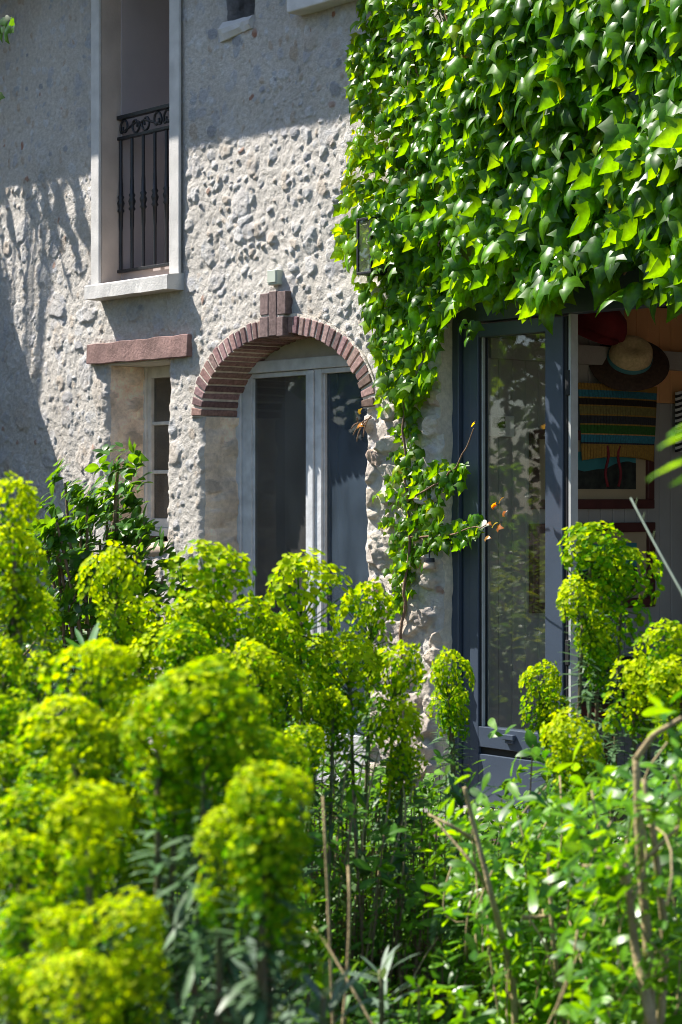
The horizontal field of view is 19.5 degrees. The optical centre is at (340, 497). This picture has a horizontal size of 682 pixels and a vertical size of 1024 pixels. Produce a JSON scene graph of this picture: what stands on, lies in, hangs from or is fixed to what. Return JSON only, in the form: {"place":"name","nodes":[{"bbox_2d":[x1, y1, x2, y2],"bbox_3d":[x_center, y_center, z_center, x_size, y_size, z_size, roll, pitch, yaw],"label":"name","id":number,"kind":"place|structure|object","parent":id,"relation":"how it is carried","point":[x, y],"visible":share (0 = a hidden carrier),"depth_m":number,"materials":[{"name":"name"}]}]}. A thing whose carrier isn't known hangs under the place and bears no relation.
{"place":"outdoors","nodes":[
{"label":"outdoors","id":0,"kind":"place"},
{"bbox_2d":[0,15,14,99],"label":"hanging branch","id":1,"kind":"object","parent":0,"point":[5,28],"visible":1,"depth_m":9.50,"materials":[{"name":"green plant"}]},
{"bbox_2d":[1,743,614,1017],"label":"ground","id":2,"kind":"structure","parent":0,"point":[348,830],"depth_m":9.29,"materials":[{"name":"soil"}]},
{"bbox_2d":[0,471,70,1021],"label":"euphorbia","id":3,"kind":"object","parent":2,"relation":"on","point":[22,600],"visible":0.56,"depth_m":4.00,"materials":[{"name":"green plant"}]},
{"bbox_2d":[0,633,75,1023],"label":"euphorbia","id":4,"kind":"object","parent":2,"relation":"on","point":[10,709],"visible":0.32,"depth_m":3.77,"materials":[{"name":"green plant"}]},
{"bbox_2d":[0,569,96,783],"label":"bush","id":5,"kind":"object","parent":2,"relation":"on","point":[28,651],"visible":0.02,"depth_m":9.96,"materials":[{"name":"green plant"}]},
{"bbox_2d":[0,777,141,1022],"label":"euphorbia","id":6,"kind":"object","parent":2,"relation":"on","point":[78,841],"visible":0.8,"depth_m":2.57,"materials":[{"name":"green plant"}]},
{"bbox_2d":[9,638,151,1017],"bbox_3d":[-0.390,0.902,3.052,0.251,1.358,0.262,0,0,-41],"label":"euphorbia","id":7,"kind":"object","parent":2,"relation":"on","point":[101,740],"visible":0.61,"depth_m":3.02,"materials":[{"name":"green plant"}]},
{"bbox_2d":[0,886,172,1023],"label":"euphorbia","id":8,"kind":"object","parent":2,"relation":"on","point":[117,995],"visible":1,"depth_m":2.33,"materials":[{"name":"green plant"}]},
{"bbox_2d":[52,622,121,862],"bbox_3d":[-0.577,0.920,4.608,0.255,1.262,0.236,0,0,4],"label":"leafy shoot","id":9,"kind":"object","parent":2,"relation":"on","point":[94,633],"visible":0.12,"depth_m":4.62,"materials":[{"name":"green plant"}]},
{"bbox_2d":[0,741,187,1023],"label":"euphorbia","id":10,"kind":"object","parent":2,"relation":"on","point":[7,772],"visible":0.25,"depth_m":3.07,"materials":[{"name":"green plant"}]},
{"bbox_2d":[5,437,198,782],"bbox_3d":[-1.021,0.657,8.471,0.905,1.833,1.066,0,0,1],"label":"broadleaf shrub","id":11,"kind":"object","parent":2,"relation":"on","point":[69,559],"visible":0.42,"depth_m":8.37,"materials":[{"name":"green plant"}]},
{"bbox_2d":[75,540,174,938],"bbox_3d":[-0.495,0.841,4.754,0.201,1.479,0.314,0,0,37],"label":"euphorbia","id":12,"kind":"object","parent":2,"relation":"on","point":[118,612],"visible":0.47,"depth_m":4.70,"materials":[{"name":"green plant"}]},
{"bbox_2d":[113,654,276,1023],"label":"euphorbia","id":13,"kind":"object","parent":2,"relation":"on","point":[171,783],"visible":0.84,"depth_m":2.76,"materials":[{"name":"green plant"}]},
{"bbox_2d":[125,539,282,1002],"bbox_3d":[-0.327,0.841,4.748,0.228,1.484,0.523,0,0,27],"label":"euphorbia","id":14,"kind":"object","parent":2,"relation":"on","point":[219,620],"visible":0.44,"depth_m":4.73,"materials":[{"name":"green plant"}]},
{"bbox_2d":[104,678,309,1023],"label":"euphorbia","id":15,"kind":"object","parent":2,"relation":"on","point":[282,743],"visible":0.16,"depth_m":3.10,"materials":[{"name":"green plant"}]},
{"bbox_2d":[79,619,357,1023],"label":"euphorbia","id":16,"kind":"object","parent":2,"relation":"on","point":[178,657],"visible":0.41,"depth_m":4.36,"materials":[{"name":"green plant"}]},
{"bbox_2d":[166,758,330,1023],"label":"euphorbia","id":17,"kind":"object","parent":2,"relation":"on","point":[262,879],"visible":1,"depth_m":2.45,"materials":[{"name":"green plant"}]},
{"bbox_2d":[209,937,317,1023],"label":"leafy shoot","id":18,"kind":"object","parent":2,"relation":"on","point":[279,1009],"visible":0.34,"depth_m":2.64,"materials":[{"name":"green plant"}]},
{"bbox_2d":[253,547,359,1006],"bbox_3d":[-0.120,0.854,5.016,0.259,1.456,0.421,0,0,19],"label":"euphorbia","id":19,"kind":"object","parent":2,"relation":"on","point":[287,649],"visible":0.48,"depth_m":5.03,"materials":[{"name":"green plant"}]},
{"bbox_2d":[288,631,354,990],"bbox_3d":[-0.084,0.969,5.290,0.260,1.225,0.180,0,0,-17],"label":"euphorbia","id":20,"kind":"object","parent":2,"relation":"on","point":[308,692],"visible":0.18,"depth_m":5.28,"materials":[{"name":"green plant"}]},
{"bbox_2d":[276,967,373,1023],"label":"leafy shoot","id":21,"kind":"object","parent":2,"relation":"on","point":[337,994],"visible":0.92,"depth_m":3.02,"materials":[{"name":"green plant"}]},
{"bbox_2d":[0,0,681,843],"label":"stone house","id":22,"kind":"structure","parent":2,"relation":"on","point":[170,180],"depth_m":11.19,"materials":[{"name":"stone"}]},
{"bbox_2d":[108,359,170,556],"bbox_3d":[-1.066,-0.246,11.914,0.377,1.206,0.747,0,0,-41],"label":"window","id":23,"kind":"structure","parent":22,"relation":"in","point":[153,370],"depth_m":12.23,"materials":[{"name":"white paint"}]},
{"bbox_2d":[267,269,282,285],"bbox_3d":[-0.353,-1.196,10.839,0.071,0.083,0.079,0,0,-41],"label":"junction box","id":24,"kind":"object","parent":22,"relation":"attached to","point":[274,277],"visible":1,"depth_m":10.81,"materials":[{"name":"white plastic"}]},
{"bbox_2d":[235,337,368,787],"bbox_3d":[-0.022,0.346,11.080,0.335,2.509,1.669,0,0,-41],"label":"arched door","id":25,"kind":"structure","parent":22,"relation":"in","point":[325,465],"depth_m":10.97,"materials":[{"name":"grey paint"}]},
{"bbox_2d":[356,217,386,275],"bbox_3d":[0.203,-1.289,10.074,0.236,0.334,0.112,0,0,-41],"label":"wall lantern","id":26,"kind":"object","parent":22,"relation":"attached to","point":[366,273],"depth_m":10.02,"materials":[{"name":"black metal"}]},
{"bbox_2d":[423,548,435,568],"bbox_3d":[0.463,0.302,9.869,0.133,0.107,0.066,0,0,-41],"label":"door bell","id":27,"kind":"object","parent":22,"relation":"hanging from","point":[429,562],"depth_m":9.82,"materials":[{"name":"white metal"}]},
{"bbox_2d":[488,415,513,436],"bbox_3d":[0.819,-0.365,10.226,0.191,0.109,0.029,0,0,-41],"label":"intercom","id":28,"kind":"object","parent":22,"relation":"attached to","point":[500,426],"visible":0.77,"depth_m":10.21,"materials":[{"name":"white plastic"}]},
{"bbox_2d":[330,0,681,717],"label":"climbing vine","id":29,"kind":"object","parent":22,"relation":"attached to","point":[518,102],"visible":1,"depth_m":9.29,"materials":[{"name":"green plant"}]},
{"bbox_2d":[422,268,666,843],"bbox_3d":[1.861,0.257,8.362,0.300,2.686,4.120,0,0,-41],"label":"folding door","id":30,"kind":"structure","parent":22,"relation":"in","point":[469,622],"depth_m":9.72,"materials":[{"name":"metal"}]},
{"bbox_2d":[529,429,654,508],"bbox_3d":[1.357,-0.146,10.691,0.974,0.419,0.032,0,0,-41],"label":"framed picture","id":31,"kind":"object","parent":22,"relation":"attached to","point":[594,492],"visible":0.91,"depth_m":10.73},
{"bbox_2d":[529,522,654,612],"bbox_3d":[1.360,0.371,10.694,0.982,0.466,0.032,0,0,-41],"label":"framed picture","id":32,"kind":"object","parent":22,"relation":"attached to","point":[636,534],"visible":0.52,"depth_m":10.71},
{"bbox_2d":[578,311,626,344],"bbox_3d":[1.332,-0.941,10.642,0.380,0.284,0.406,0,0,-41],"label":"red cap","id":33,"kind":"object","parent":22,"relation":"hanging from","point":[607,328],"visible":0.45,"depth_m":10.52,"materials":[{"name":"fabric"}]},
{"bbox_2d":[578,382,656,486],"bbox_3d":[1.525,-0.405,10.779,0.648,0.701,0.060,0,0,-41],"label":"straw bag","id":34,"kind":"object","parent":22,"relation":"hanging from","point":[617,424],"visible":0.94,"depth_m":10.72,"materials":[{"name":"multicoloured wicker"}]},
{"bbox_2d":[589,335,669,390],"bbox_3d":[1.556,-0.723,10.729,0.390,0.314,0.314,0,0,-41],"label":"sun hat","id":35,"kind":"object","parent":22,"relation":"hanging from","point":[633,363],"visible":0.91,"depth_m":10.64,"materials":[{"name":"brown wicker"}]},
{"bbox_2d":[581,697,681,782],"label":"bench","id":36,"kind":"object","parent":22,"relation":"on","point":[584,710],"visible":0.04,"depth_m":10.22,"materials":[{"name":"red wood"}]},
{"bbox_2d":[675,391,681,451],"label":"patterned scarf","id":37,"kind":"object","parent":22,"relation":"hanging from","point":[678,415],"visible":0.84,"depth_m":11.11,"materials":[{"name":"black fabric"}]},
{"bbox_2d":[0,703,681,1023],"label":"undergrowth","id":38,"kind":"object","parent":2,"relation":"on","point":[367,866],"visible":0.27,"depth_m":4.71,"materials":[{"name":"green plant"}]},
{"bbox_2d":[0,730,681,1023],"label":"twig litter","id":39,"kind":"object","parent":2,"relation":"on","point":[419,949],"visible":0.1,"depth_m":4.83,"materials":[{"name":"plant"}]},
{"bbox_2d":[313,796,372,1023],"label":"dry stems","id":40,"kind":"object","parent":2,"relation":"on","point":[328,945],"visible":0.79,"depth_m":3.37,"materials":[{"name":"brown plant"}]},
{"bbox_2d":[306,576,428,1015],"bbox_3d":[0.102,0.899,5.213,0.321,1.368,0.538,0,0,12],"label":"euphorbia","id":41,"kind":"object","parent":2,"relation":"on","point":[399,770],"visible":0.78,"depth_m":5.11,"materials":[{"name":"green plant"}]},
{"bbox_2d":[330,753,413,1016],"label":"dry stems","id":42,"kind":"object","parent":2,"relation":"on","point":[374,901],"visible":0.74,"depth_m":4.94,"materials":[{"name":"plant"}]},
{"bbox_2d":[348,944,418,1023],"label":"leafy shoot","id":43,"kind":"object","parent":2,"relation":"on","point":[382,1005],"visible":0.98,"depth_m":3.60,"materials":[{"name":"green plant"}]},
{"bbox_2d":[425,645,475,956],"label":"euphorbia","id":44,"kind":"object","parent":2,"relation":"on","point":[448,711],"visible":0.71,"depth_m":5.90,"materials":[{"name":"green plant"}]},
{"bbox_2d":[427,773,499,984],"bbox_3d":[0.312,1.116,4.998,0.208,0.868,0.205,0,0,-41],"label":"leafy shoot","id":45,"kind":"object","parent":2,"relation":"on","point":[458,798],"visible":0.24,"depth_m":5.01,"materials":[{"name":"green plant"}]},
{"bbox_2d":[403,750,611,1023],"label":"glossy shrub","id":46,"kind":"object","parent":2,"relation":"on","point":[490,916],"visible":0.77,"depth_m":3.98,"materials":[{"name":"green plant"}]},
{"bbox_2d":[518,659,581,892],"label":"euphorbia","id":47,"kind":"object","parent":2,"relation":"on","point":[544,707],"visible":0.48,"depth_m":5.67,"materials":[{"name":"green plant"}]},
{"bbox_2d":[535,706,606,987],"bbox_3d":[0.566,1.038,4.762,0.191,1.089,0.293,0,0,12],"label":"euphorbia","id":48,"kind":"object","parent":2,"relation":"on","point":[561,744],"visible":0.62,"depth_m":4.67,"materials":[{"name":"green plant"}]},
{"bbox_2d":[527,690,681,1023],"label":"glossy shrub","id":49,"kind":"object","parent":2,"relation":"on","point":[647,978],"visible":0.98,"depth_m":3.38,"materials":[{"name":"green plant"}]},
{"bbox_2d":[550,520,664,975],"bbox_3d":[0.647,0.821,5.234,0.356,1.521,0.324,0,0,-41],"label":"euphorbia","id":50,"kind":"object","parent":2,"relation":"on","point":[600,646],"visible":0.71,"depth_m":5.17,"materials":[{"name":"green plant"}]},
{"bbox_2d":[601,618,681,995],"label":"euphorbia","id":51,"kind":"object","parent":2,"relation":"on","point":[664,687],"visible":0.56,"depth_m":4.92,"materials":[{"name":"green plant"}]},
{"bbox_2d":[630,497,681,594],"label":"pole","id":52,"kind":"object","parent":2,"relation":"on","point":[662,557],"visible":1,"depth_m":4.09,"materials":[{"name":"grey metal"}]},
{"bbox_2d":[647,425,681,485],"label":"leaves","id":53,"kind":"object","parent":2,"relation":"on","point":[678,461],"visible":1,"depth_m":1.98,"materials":[{"name":"green plant"}]},
{"bbox_2d":[584,654,681,703],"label":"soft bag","id":54,"kind":"object","parent":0,"point":[625,657],"visible":0.12,"depth_m":10.39,"materials":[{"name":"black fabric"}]}
]}

